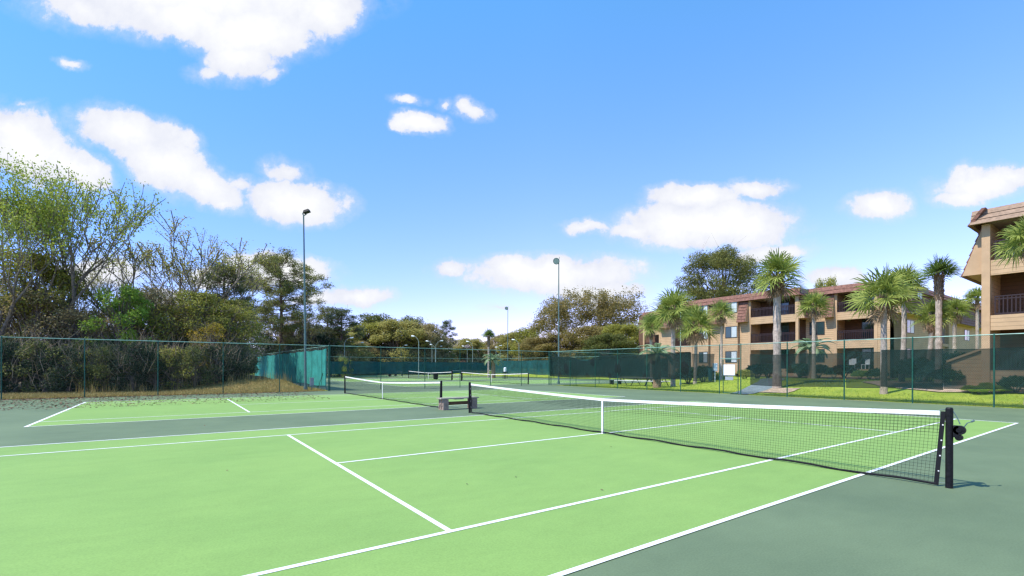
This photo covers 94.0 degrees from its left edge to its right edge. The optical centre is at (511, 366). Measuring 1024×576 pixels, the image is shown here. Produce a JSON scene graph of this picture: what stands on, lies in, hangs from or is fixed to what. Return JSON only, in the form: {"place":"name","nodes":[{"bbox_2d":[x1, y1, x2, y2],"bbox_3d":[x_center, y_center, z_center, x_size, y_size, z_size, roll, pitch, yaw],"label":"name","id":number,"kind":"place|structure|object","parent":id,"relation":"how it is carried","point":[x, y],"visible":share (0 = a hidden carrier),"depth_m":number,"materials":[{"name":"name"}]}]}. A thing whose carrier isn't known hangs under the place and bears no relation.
{"place":"outdoors","nodes":[
{"label":"outdoors","id":0,"kind":"place"},
{"bbox_2d":[0,378,324,398],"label":"dry grass","id":1,"kind":"structure","parent":0,"point":[98,394],"depth_m":29.30,"materials":[{"name":"brown plant"}]},
{"bbox_2d":[0,373,1023,408],"bbox_3d":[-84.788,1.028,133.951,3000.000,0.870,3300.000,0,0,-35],"label":"ground","id":2,"kind":"structure","parent":0,"point":[828,393],"depth_m":28.27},
{"bbox_2d":[0,337,34,391],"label":"bush","id":3,"kind":"object","parent":2,"relation":"on","point":[10,365],"visible":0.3,"depth_m":28.68,"materials":[{"name":"green plant"}]},
{"bbox_2d":[0,327,50,392],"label":"bush","id":4,"kind":"object","parent":2,"relation":"on","point":[10,358],"visible":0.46,"depth_m":28.72,"materials":[{"name":"green plant"}]},
{"bbox_2d":[0,319,70,384],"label":"bush","id":5,"kind":"object","parent":2,"relation":"on","point":[21,334],"visible":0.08,"depth_m":30.86,"materials":[{"name":"green plant"}]},
{"bbox_2d":[0,318,83,392],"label":"bush","id":6,"kind":"object","parent":2,"relation":"on","point":[32,349],"visible":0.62,"depth_m":28.46,"materials":[{"name":"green plant"}]},
{"bbox_2d":[0,147,92,336],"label":"sparse tree","id":7,"kind":"object","parent":2,"relation":"on","point":[41,203],"visible":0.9,"depth_m":30.99,"materials":[{"name":"green plant"}]},
{"bbox_2d":[0,223,96,385],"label":"leafy tree","id":8,"kind":"object","parent":2,"relation":"on","point":[42,260],"visible":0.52,"depth_m":32.55,"materials":[{"name":"green plant"}]},
{"bbox_2d":[0,272,104,352],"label":"leafy tree","id":9,"kind":"object","parent":2,"relation":"on","point":[38,314],"visible":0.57,"depth_m":31.64,"materials":[{"name":"green plant"}]},
{"bbox_2d":[13,252,112,343],"bbox_3d":[-33.070,-3.869,35.221,5.327,11.124,6.018,0,0,42],"label":"leafy tree","id":10,"kind":"object","parent":2,"relation":"on","point":[90,293],"visible":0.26,"depth_m":35.09,"materials":[{"name":"green plant"}]},
{"bbox_2d":[28,333,102,391],"bbox_3d":[-26.938,-0.013,29.047,3.618,4.076,3.589,0,0,-25],"label":"bush","id":11,"kind":"object","parent":2,"relation":"on","point":[63,368],"visible":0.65,"depth_m":28.48,"materials":[{"name":"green plant"}]},
{"bbox_2d":[28,299,116,342],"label":"leafy tree","id":12,"kind":"object","parent":2,"relation":"on","point":[70,316],"visible":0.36,"depth_m":32.60,"materials":[{"name":"green plant"}]},
{"bbox_2d":[51,325,102,387],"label":"bush","id":13,"kind":"object","parent":2,"relation":"on","point":[82,342],"visible":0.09,"depth_m":31.32,"materials":[{"name":"green plant"}]},
{"bbox_2d":[49,337,118,391],"bbox_3d":[-26.217,-0.034,29.286,3.464,4.106,3.209,0,0,8],"label":"bush","id":14,"kind":"object","parent":2,"relation":"on","point":[87,365],"visible":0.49,"depth_m":28.99,"materials":[{"name":"green plant"}]},
{"bbox_2d":[0,160,168,385],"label":"bare tree","id":15,"kind":"object","parent":2,"relation":"on","point":[121,213],"visible":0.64,"depth_m":33.44,"materials":[{"name":"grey plant"}]},
{"bbox_2d":[77,250,131,327],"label":"bare tree","id":16,"kind":"object","parent":2,"relation":"on","point":[96,280],"visible":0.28,"depth_m":39.19,"materials":[{"name":"grey plant"}]},
{"bbox_2d":[74,332,137,391],"bbox_3d":[-25.306,-0.127,30.060,3.743,4.381,3.713,0,0,21],"label":"bush","id":17,"kind":"object","parent":2,"relation":"on","point":[107,356],"visible":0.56,"depth_m":29.21,"materials":[{"name":"green plant"}]},
{"bbox_2d":[79,321,146,387],"bbox_3d":[-26.770,-0.533,32.501,4.425,5.008,4.460,0,0,13],"label":"bush","id":18,"kind":"object","parent":2,"relation":"on","point":[110,341],"visible":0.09,"depth_m":31.76,"materials":[{"name":"green plant"}]},
{"bbox_2d":[72,283,156,385],"bbox_3d":[-27.126,-2.311,32.837,5.002,8.093,4.709,0,0,-38],"label":"leafy tree","id":19,"kind":"object","parent":2,"relation":"on","point":[122,315],"visible":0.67,"depth_m":32.46,"materials":[{"name":"green plant"}]},
{"bbox_2d":[97,327,166,390],"bbox_3d":[-24.035,-0.338,29.982,3.445,4.920,3.718,0,0,2],"label":"bush","id":20,"kind":"object","parent":2,"relation":"on","point":[124,359],"visible":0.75,"depth_m":29.57,"materials":[{"name":"green plant"}]},
{"bbox_2d":[105,272,175,342],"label":"leafy tree","id":21,"kind":"object","parent":2,"relation":"on","point":[142,328],"visible":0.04,"depth_m":37.66,"materials":[{"name":"green plant"}]},
{"bbox_2d":[96,272,198,350],"bbox_3d":[-26.700,-2.809,35.899,7.733,8.902,7.601,0,0,41],"label":"leafy tree","id":22,"kind":"object","parent":2,"relation":"on","point":[153,293],"visible":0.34,"depth_m":35.44,"materials":[{"name":"green plant"}]},
{"bbox_2d":[127,346,178,390],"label":"bush","id":23,"kind":"object","parent":2,"relation":"on","point":[142,369],"visible":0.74,"depth_m":30.06,"materials":[{"name":"green plant"}]},
{"bbox_2d":[29,209,283,340],"bbox_3d":[-29.032,-5.718,40.719,15.825,14.756,16.456,0,0,-33],"label":"bare tree","id":24,"kind":"object","parent":2,"relation":"on","point":[240,265],"visible":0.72,"depth_m":39.21,"materials":[{"name":"grey plant"}]},
{"bbox_2d":[0,336,328,398],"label":"chain link fence","id":25,"kind":"object","parent":2,"relation":"on","point":[157,361],"visible":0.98,"depth_m":26.88,"materials":[{"name":"green metal"}]},
{"bbox_2d":[139,331,202,389],"bbox_3d":[-21.902,-0.180,31.212,3.640,4.388,3.372,0,0,-13],"label":"bush","id":26,"kind":"object","parent":2,"relation":"on","point":[171,357],"visible":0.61,"depth_m":30.55,"materials":[{"name":"green plant"}]},
{"bbox_2d":[142,327,200,387],"bbox_3d":[-24.090,-0.528,33.936,4.666,4.937,4.629,0,0,-20],"label":"bush","id":27,"kind":"object","parent":2,"relation":"on","point":[180,343],"visible":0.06,"depth_m":33.84,"materials":[{"name":"green plant"}]},
{"bbox_2d":[76,370,291,392],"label":"tall grass","id":28,"kind":"structure","parent":2,"relation":"on","point":[228,380],"depth_m":30.79,"materials":[{"name":"brown plant"}]},
{"bbox_2d":[160,333,219,388],"bbox_3d":[-20.994,-0.177,31.471,3.314,4.073,3.341,0,0,-21],"label":"bush","id":29,"kind":"object","parent":2,"relation":"on","point":[196,361],"visible":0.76,"depth_m":31.27,"materials":[{"name":"green plant"}]},
{"bbox_2d":[147,272,238,350],"bbox_3d":[-23.646,-2.972,35.812,5.901,8.832,6.666,0,0,29],"label":"leafy tree","id":30,"kind":"object","parent":2,"relation":"on","point":[198,299],"visible":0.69,"depth_m":35.02,"materials":[{"name":"green plant"}]},
{"bbox_2d":[120,228,265,378],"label":"bare tree","id":31,"kind":"object","parent":2,"relation":"on","point":[188,268],"visible":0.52,"depth_m":40.35,"materials":[{"name":"grey plant"}]},
{"bbox_2d":[183,334,240,384],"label":"bush","id":32,"kind":"object","parent":2,"relation":"on","point":[218,370],"visible":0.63,"depth_m":32.41,"materials":[{"name":"green plant"}]},
{"bbox_2d":[185,312,240,383],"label":"leafy tree","id":33,"kind":"object","parent":2,"relation":"on","point":[214,327],"visible":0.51,"depth_m":33.71,"materials":[{"name":"green plant"}]},
{"bbox_2d":[185,260,256,334],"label":"pine tree","id":34,"kind":"object","parent":2,"relation":"on","point":[240,291],"visible":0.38,"depth_m":41.94,"materials":[{"name":"green plant"}]},
{"bbox_2d":[175,292,273,356],"bbox_3d":[-22.167,-2.365,36.981,6.770,6.923,6.888,0,0,-8],"label":"leafy tree","id":35,"kind":"object","parent":2,"relation":"on","point":[226,333],"visible":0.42,"depth_m":36.78,"materials":[{"name":"green plant"}]},
{"bbox_2d":[213,342,260,381],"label":"bush","id":36,"kind":"object","parent":2,"relation":"on","point":[245,366],"visible":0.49,"depth_m":33.96,"materials":[{"name":"green plant"}]},
{"bbox_2d":[204,280,271,356],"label":"leafy tree","id":37,"kind":"object","parent":2,"relation":"on","point":[241,302],"visible":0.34,"depth_m":39.91,"materials":[{"name":"green plant"}]},
{"bbox_2d":[249,321,288,374],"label":"bush","id":38,"kind":"object","parent":2,"relation":"on","point":[271,340],"visible":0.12,"depth_m":70.44,"materials":[{"name":"green plant"}]},
{"bbox_2d":[238,246,334,351],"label":"pine tree","id":39,"kind":"object","parent":2,"relation":"on","point":[273,266],"visible":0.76,"depth_m":70.20,"materials":[{"name":"green plant"}]},
{"bbox_2d":[255,346,328,390],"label":"windscreen fence","id":40,"kind":"object","parent":2,"relation":"on","point":[311,360],"visible":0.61,"depth_m":40.24,"materials":[{"name":"fabric"}]},
{"bbox_2d":[271,313,333,359],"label":"leafy tree","id":41,"kind":"object","parent":2,"relation":"on","point":[301,331],"visible":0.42,"depth_m":72.94,"materials":[{"name":"green plant"}]},
{"bbox_2d":[302,209,310,389],"bbox_3d":[-14.014,-4.558,32.406,0.532,12.291,0.400,0,0,0],"label":"light pole","id":42,"kind":"object","parent":2,"relation":"on","point":[306,211],"visible":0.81,"depth_m":32.36,"materials":[{"name":"metal"}]},
{"bbox_2d":[285,324,349,360],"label":"bush","id":43,"kind":"object","parent":2,"relation":"on","point":[325,342],"visible":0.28,"depth_m":75.43,"materials":[{"name":"green plant"}]},
{"bbox_2d":[307,305,345,375],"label":"pine tree","id":44,"kind":"object","parent":2,"relation":"on","point":[322,311],"visible":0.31,"depth_m":81.47,"materials":[{"name":"green plant"}]},
{"bbox_2d":[309,328,356,376],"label":"bush","id":45,"kind":"object","parent":2,"relation":"on","point":[340,349],"visible":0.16,"depth_m":77.36,"materials":[{"name":"green plant"}]},
{"bbox_2d":[312,304,366,375],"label":"pine tree","id":46,"kind":"object","parent":2,"relation":"on","point":[341,313],"visible":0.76,"depth_m":79.74,"materials":[{"name":"green plant"}]},
{"bbox_2d":[347,332,375,360],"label":"leafy tree","id":47,"kind":"object","parent":2,"relation":"on","point":[360,354],"visible":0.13,"depth_m":89.96,"materials":[{"name":"green plant"}]},
{"bbox_2d":[254,357,487,377],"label":"chain link fence","id":48,"kind":"object","parent":2,"relation":"on","point":[372,367],"visible":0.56,"depth_m":74.68,"materials":[{"name":"green metal"}]},
{"bbox_2d":[347,321,397,358],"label":"leafy tree","id":49,"kind":"object","parent":2,"relation":"on","point":[370,326],"visible":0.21,"depth_m":102.82,"materials":[{"name":"green plant"}]},
{"bbox_2d":[355,340,393,361],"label":"leafy tree","id":50,"kind":"object","parent":2,"relation":"on","point":[377,350],"visible":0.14,"depth_m":99.23,"materials":[{"name":"green plant"}]},
{"bbox_2d":[355,313,397,353],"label":"leafy tree","id":51,"kind":"object","parent":2,"relation":"on","point":[367,318],"visible":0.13,"depth_m":107.35,"materials":[{"name":"green plant"}]},
{"bbox_2d":[365,315,433,374],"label":"leafy tree","id":52,"kind":"object","parent":2,"relation":"on","point":[396,328],"visible":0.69,"depth_m":101.04,"materials":[{"name":"green plant"}]},
{"bbox_2d":[399,322,454,361],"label":"leafy tree","id":53,"kind":"object","parent":2,"relation":"on","point":[433,338],"visible":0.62,"depth_m":103.91,"materials":[{"name":"green plant"}]},
{"bbox_2d":[330,345,549,389],"bbox_3d":[-4.435,0.098,37.962,19.451,3.160,0.051,0,0,-35],"label":"chain link fence","id":54,"kind":"object","parent":2,"relation":"on","point":[368,362],"visible":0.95,"depth_m":37.20,"materials":[{"name":"green metal"}]},
{"bbox_2d":[435,319,458,349],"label":"pine tree","id":55,"kind":"object","parent":2,"relation":"on","point":[446,323],"visible":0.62,"depth_m":119.44,"materials":[{"name":"green plant"}]},
{"bbox_2d":[291,374,645,390],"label":"court apron","id":56,"kind":"object","parent":2,"relation":"on","point":[334,385],"visible":0.2,"depth_m":48.04,"materials":[{"name":"paint"}]},
{"bbox_2d":[327,378,510,381],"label":"court surface","id":57,"kind":"object","parent":56,"relation":"on","point":[404,379],"depth_m":61.22,"materials":[{"name":"paint"}]},
{"bbox_2d":[368,380,593,386],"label":"court surface","id":58,"kind":"object","parent":56,"relation":"on","point":[456,383],"visible":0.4,"depth_m":47.57,"materials":[{"name":"paint"}]},
{"bbox_2d":[461,372,528,383],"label":"tennis net","id":59,"kind":"object","parent":56,"relation":"on","point":[498,377],"visible":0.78,"depth_m":49.25,"materials":[{"name":"fabric"}]},
{"bbox_2d":[451,337,485,360],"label":"leafy tree","id":60,"kind":"object","parent":2,"relation":"on","point":[475,343],"visible":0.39,"depth_m":128.12,"materials":[{"name":"green plant"}]},
{"bbox_2d":[451,347,485,361],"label":"leafy tree","id":61,"kind":"object","parent":2,"relation":"on","point":[475,353],"visible":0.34,"depth_m":125.03,"materials":[{"name":"green plant"}]},
{"bbox_2d":[482,354,504,377],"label":"feather palm","id":62,"kind":"object","parent":2,"relation":"on","point":[494,359],"visible":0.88,"depth_m":69.75,"materials":[{"name":"green plant"}]},
{"bbox_2d":[483,333,516,361],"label":"leafy tree","id":63,"kind":"object","parent":2,"relation":"on","point":[493,344],"visible":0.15,"depth_m":123.82,"materials":[{"name":"green plant"}]},
{"bbox_2d":[495,331,525,360],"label":"leafy tree","id":64,"kind":"object","parent":2,"relation":"on","point":[511,335],"visible":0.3,"depth_m":116.58,"materials":[{"name":"green plant"}]},
{"bbox_2d":[0,385,1023,575],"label":"court apron","id":65,"kind":"object","parent":2,"relation":"on","point":[971,523],"visible":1,"depth_m":5.67,"materials":[{"name":"paint"}]},
{"bbox_2d":[0,391,329,409],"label":"leaf litter","id":66,"kind":"object","parent":65,"relation":"on","point":[26,400],"visible":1,"depth_m":23.09,"materials":[{"name":"brown plant"}]},
{"bbox_2d":[28,389,621,426],"bbox_3d":[-6.532,1.619,24.078,23.770,0.001,10.970,0,0,-35],"label":"court surface","id":67,"kind":"object","parent":65,"relation":"on","point":[125,412],"visible":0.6,"depth_m":19.90,"materials":[{"name":"paint"}]},
{"bbox_2d":[24,389,623,426],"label":"court lines","id":68,"kind":"object","parent":67,"relation":"on","point":[242,408],"visible":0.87,"depth_m":18.11,"materials":[{"name":"paint"}]},
{"bbox_2d":[344,375,441,407],"bbox_3d":[-6.531,1.074,24.078,0.084,1.101,12.984,0,0,-35],"label":"tennis net","id":69,"kind":"object","parent":65,"relation":"on","point":[382,383],"visible":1,"depth_m":22.77,"materials":[{"name":"fabric"}]},
{"bbox_2d":[437,396,478,409],"bbox_3d":[-2.096,1.406,18.574,1.660,0.455,0.400,0,0,-35],"label":"block bench","id":70,"kind":"object","parent":65,"relation":"on","point":[444,403],"visible":0.82,"depth_m":18.43,"materials":[{"name":"concrete"}]},
{"bbox_2d":[0,401,1013,575],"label":"court surface","id":71,"kind":"object","parent":65,"relation":"on","point":[232,505],"visible":1,"depth_m":6.37,"materials":[{"name":"paint"}]},
{"bbox_2d":[6,401,1017,575],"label":"court lines","id":72,"kind":"object","parent":71,"relation":"on","point":[561,573],"visible":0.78,"depth_m":5.78,"materials":[{"name":"paint"}]},
{"bbox_2d":[469,382,974,488],"bbox_3d":[2.325,1.093,11.722,0.175,1.100,13.175,0,0,-35],"label":"tennis net","id":73,"kind":"object","parent":65,"relation":"on","point":[957,432],"visible":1,"depth_m":8.27,"materials":[{"name":"fabric"}]},
{"bbox_2d":[508,327,540,357],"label":"leafy tree","id":74,"kind":"object","parent":2,"relation":"on","point":[526,333],"visible":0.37,"depth_m":108.64,"materials":[{"name":"green plant"}]},
{"bbox_2d":[512,335,557,360],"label":"leafy tree","id":75,"kind":"object","parent":2,"relation":"on","point":[523,347],"visible":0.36,"depth_m":89.77,"materials":[{"name":"green plant"}]},
{"bbox_2d":[527,331,581,359],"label":"leafy tree","id":76,"kind":"object","parent":2,"relation":"on","point":[550,339],"visible":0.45,"depth_m":86.48,"materials":[{"name":"green plant"}]},
{"bbox_2d":[557,322,607,359],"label":"leafy tree","id":77,"kind":"object","parent":2,"relation":"on","point":[583,334],"visible":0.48,"depth_m":82.19,"materials":[{"name":"green plant"}]},
{"bbox_2d":[495,356,669,379],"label":"chain link fence","id":78,"kind":"object","parent":2,"relation":"on","point":[499,369],"visible":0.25,"depth_m":75.69,"materials":[{"name":"fabric"}]},
{"bbox_2d":[524,284,649,349],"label":"oak tree","id":79,"kind":"object","parent":2,"relation":"on","point":[605,311],"visible":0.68,"depth_m":90.66,"materials":[{"name":"green plant"}]},
{"bbox_2d":[577,331,637,358],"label":"leafy tree","id":80,"kind":"object","parent":2,"relation":"on","point":[604,342],"visible":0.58,"depth_m":72.66,"materials":[{"name":"green plant"}]},
{"bbox_2d":[596,319,638,354],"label":"leafy tree","id":81,"kind":"object","parent":2,"relation":"on","point":[624,329],"visible":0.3,"depth_m":78.08,"materials":[{"name":"green plant"}]},
{"bbox_2d":[548,344,719,393],"bbox_3d":[8.292,0.127,36.995,0.250,3.160,16.813,0,0,-35],"label":"chain link fence","id":82,"kind":"object","parent":2,"relation":"on","point":[680,366],"visible":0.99,"depth_m":35.19,"materials":[{"name":"green metal"}]},
{"bbox_2d":[637,313,664,350],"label":"palm tree","id":83,"kind":"object","parent":2,"relation":"on","point":[649,332],"visible":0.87,"depth_m":51.91,"materials":[{"name":"green plant"}]},
{"bbox_2d":[638,343,678,387],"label":"feather palm","id":84,"kind":"object","parent":2,"relation":"on","point":[658,381],"visible":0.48,"depth_m":37.72,"materials":[{"name":"green plant"}]},
{"bbox_2d":[646,286,699,385],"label":"palm tree","id":85,"kind":"object","parent":2,"relation":"on","point":[674,321],"visible":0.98,"depth_m":39.71,"materials":[{"name":"green plant"}]},
{"bbox_2d":[675,303,719,383],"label":"palm tree","id":86,"kind":"object","parent":2,"relation":"on","point":[694,337],"visible":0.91,"depth_m":43.53,"materials":[{"name":"green plant"}]},
{"bbox_2d":[671,237,769,300],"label":"pine tree","id":87,"kind":"object","parent":2,"relation":"on","point":[721,260],"visible":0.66,"depth_m":80.97,"materials":[{"name":"green plant"}]},
{"bbox_2d":[706,300,736,380],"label":"palm tree","id":88,"kind":"object","parent":2,"relation":"on","point":[721,305],"visible":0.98,"depth_m":42.01,"materials":[{"name":"green plant"}]},
{"bbox_2d":[747,246,812,388],"bbox_3d":[17.400,-2.996,31.178,3.962,9.638,4.406,0,-2,26],"label":"palm tree","id":89,"kind":"object","parent":2,"relation":"on","point":[777,264],"visible":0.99,"depth_m":30.90,"materials":[{"name":"green plant"}]},
{"bbox_2d":[639,281,980,375],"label":"apartment building","id":90,"kind":"structure","parent":2,"relation":"on","point":[752,324],"depth_m":52.10,"materials":[{"name":"concrete"}]},
{"bbox_2d":[809,321,824,334],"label":"window","id":91,"kind":"structure","parent":90,"relation":"in","point":[820,326],"depth_m":49.63,"materials":[{"name":"teal glass"}]},
{"bbox_2d":[795,289,833,353],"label":"palm tree","id":92,"kind":"object","parent":2,"relation":"on","point":[814,314],"visible":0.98,"depth_m":39.72,"materials":[{"name":"green plant"}]},
{"bbox_2d":[740,333,1023,406],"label":"chain link fence","id":93,"kind":"object","parent":2,"relation":"on","point":[993,368],"visible":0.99,"depth_m":22.73,"materials":[{"name":"green metal"}]},
{"bbox_2d":[720,344,739,393],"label":"chain link gate","id":94,"kind":"structure","parent":93,"relation":"attached to","point":[728,370],"depth_m":29.54,"materials":[{"name":"green metal"}]},
{"bbox_2d":[842,264,929,393],"bbox_3d":[20.291,-1.907,25.837,3.749,7.362,3.765,0,0,4],"label":"palm tree","id":95,"kind":"object","parent":2,"relation":"on","point":[886,283],"visible":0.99,"depth_m":25.75,"materials":[{"name":"green plant"}]},
{"bbox_2d":[896,383,1023,392],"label":"mulch bed","id":96,"kind":"object","parent":2,"relation":"on","point":[959,390],"visible":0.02,"depth_m":24.64,"materials":[{"name":"soil"}]},
{"bbox_2d":[885,261,931,349],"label":"palm tree","id":97,"kind":"object","parent":96,"relation":"on","point":[908,272],"visible":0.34,"depth_m":30.71,"materials":[{"name":"green plant"}]},
{"bbox_2d":[907,298,959,348],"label":"palm tree","id":98,"kind":"object","parent":96,"relation":"on","point":[929,325],"visible":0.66,"depth_m":29.31,"materials":[{"name":"green plant"}]},
{"bbox_2d":[910,253,962,348],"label":"palm tree","id":99,"kind":"object","parent":96,"relation":"on","point":[939,270],"visible":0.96,"depth_m":28.36,"materials":[{"name":"green plant"}]},
{"bbox_2d":[945,295,976,348],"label":"palm tree","id":100,"kind":"object","parent":2,"relation":"on","point":[958,304],"visible":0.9,"depth_m":36.81,"materials":[{"name":"green plant"}]},
{"bbox_2d":[961,286,980,348],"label":"palm tree","id":101,"kind":"object","parent":2,"relation":"on","point":[972,295],"visible":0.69,"depth_m":51.93,"materials":[{"name":"green plant"}]},
{"bbox_2d":[960,202,1023,348],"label":"apartment building","id":102,"kind":"structure","parent":2,"relation":"on","point":[1002,299],"depth_m":24.98,"materials":[{"name":"paint"}]},
{"bbox_2d":[990,214,1023,404],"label":"palm tree","id":103,"kind":"object","parent":2,"relation":"on","point":[1012,246],"visible":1,"depth_m":20.85,"materials":[{"name":"green plant"}]},
{"bbox_2d":[0,0,1023,352],"label":"sky","id":104,"kind":"structure","parent":0,"point":[442,155],"materials":[{"name":"blue"}]},
{"bbox_2d":[731,385,771,393],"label":"path","id":105,"kind":"structure","parent":0,"point":[752,391],"depth_m":31.11,"materials":[{"name":"concrete"}]},
{"bbox_2d":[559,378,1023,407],"bbox_3d":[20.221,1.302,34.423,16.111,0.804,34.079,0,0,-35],"label":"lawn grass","id":106,"kind":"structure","parent":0,"point":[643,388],"depth_m":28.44,"materials":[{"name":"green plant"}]},
{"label":"mulch bed","id":107,"kind":"structure","parent":0,"visible":0},
{"bbox_2d":[790,338,833,353],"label":"feather palm","id":108,"kind":"object","parent":107,"relation":"on","point":[807,346],"visible":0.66,"depth_m":41.79,"materials":[{"name":"green plant"}]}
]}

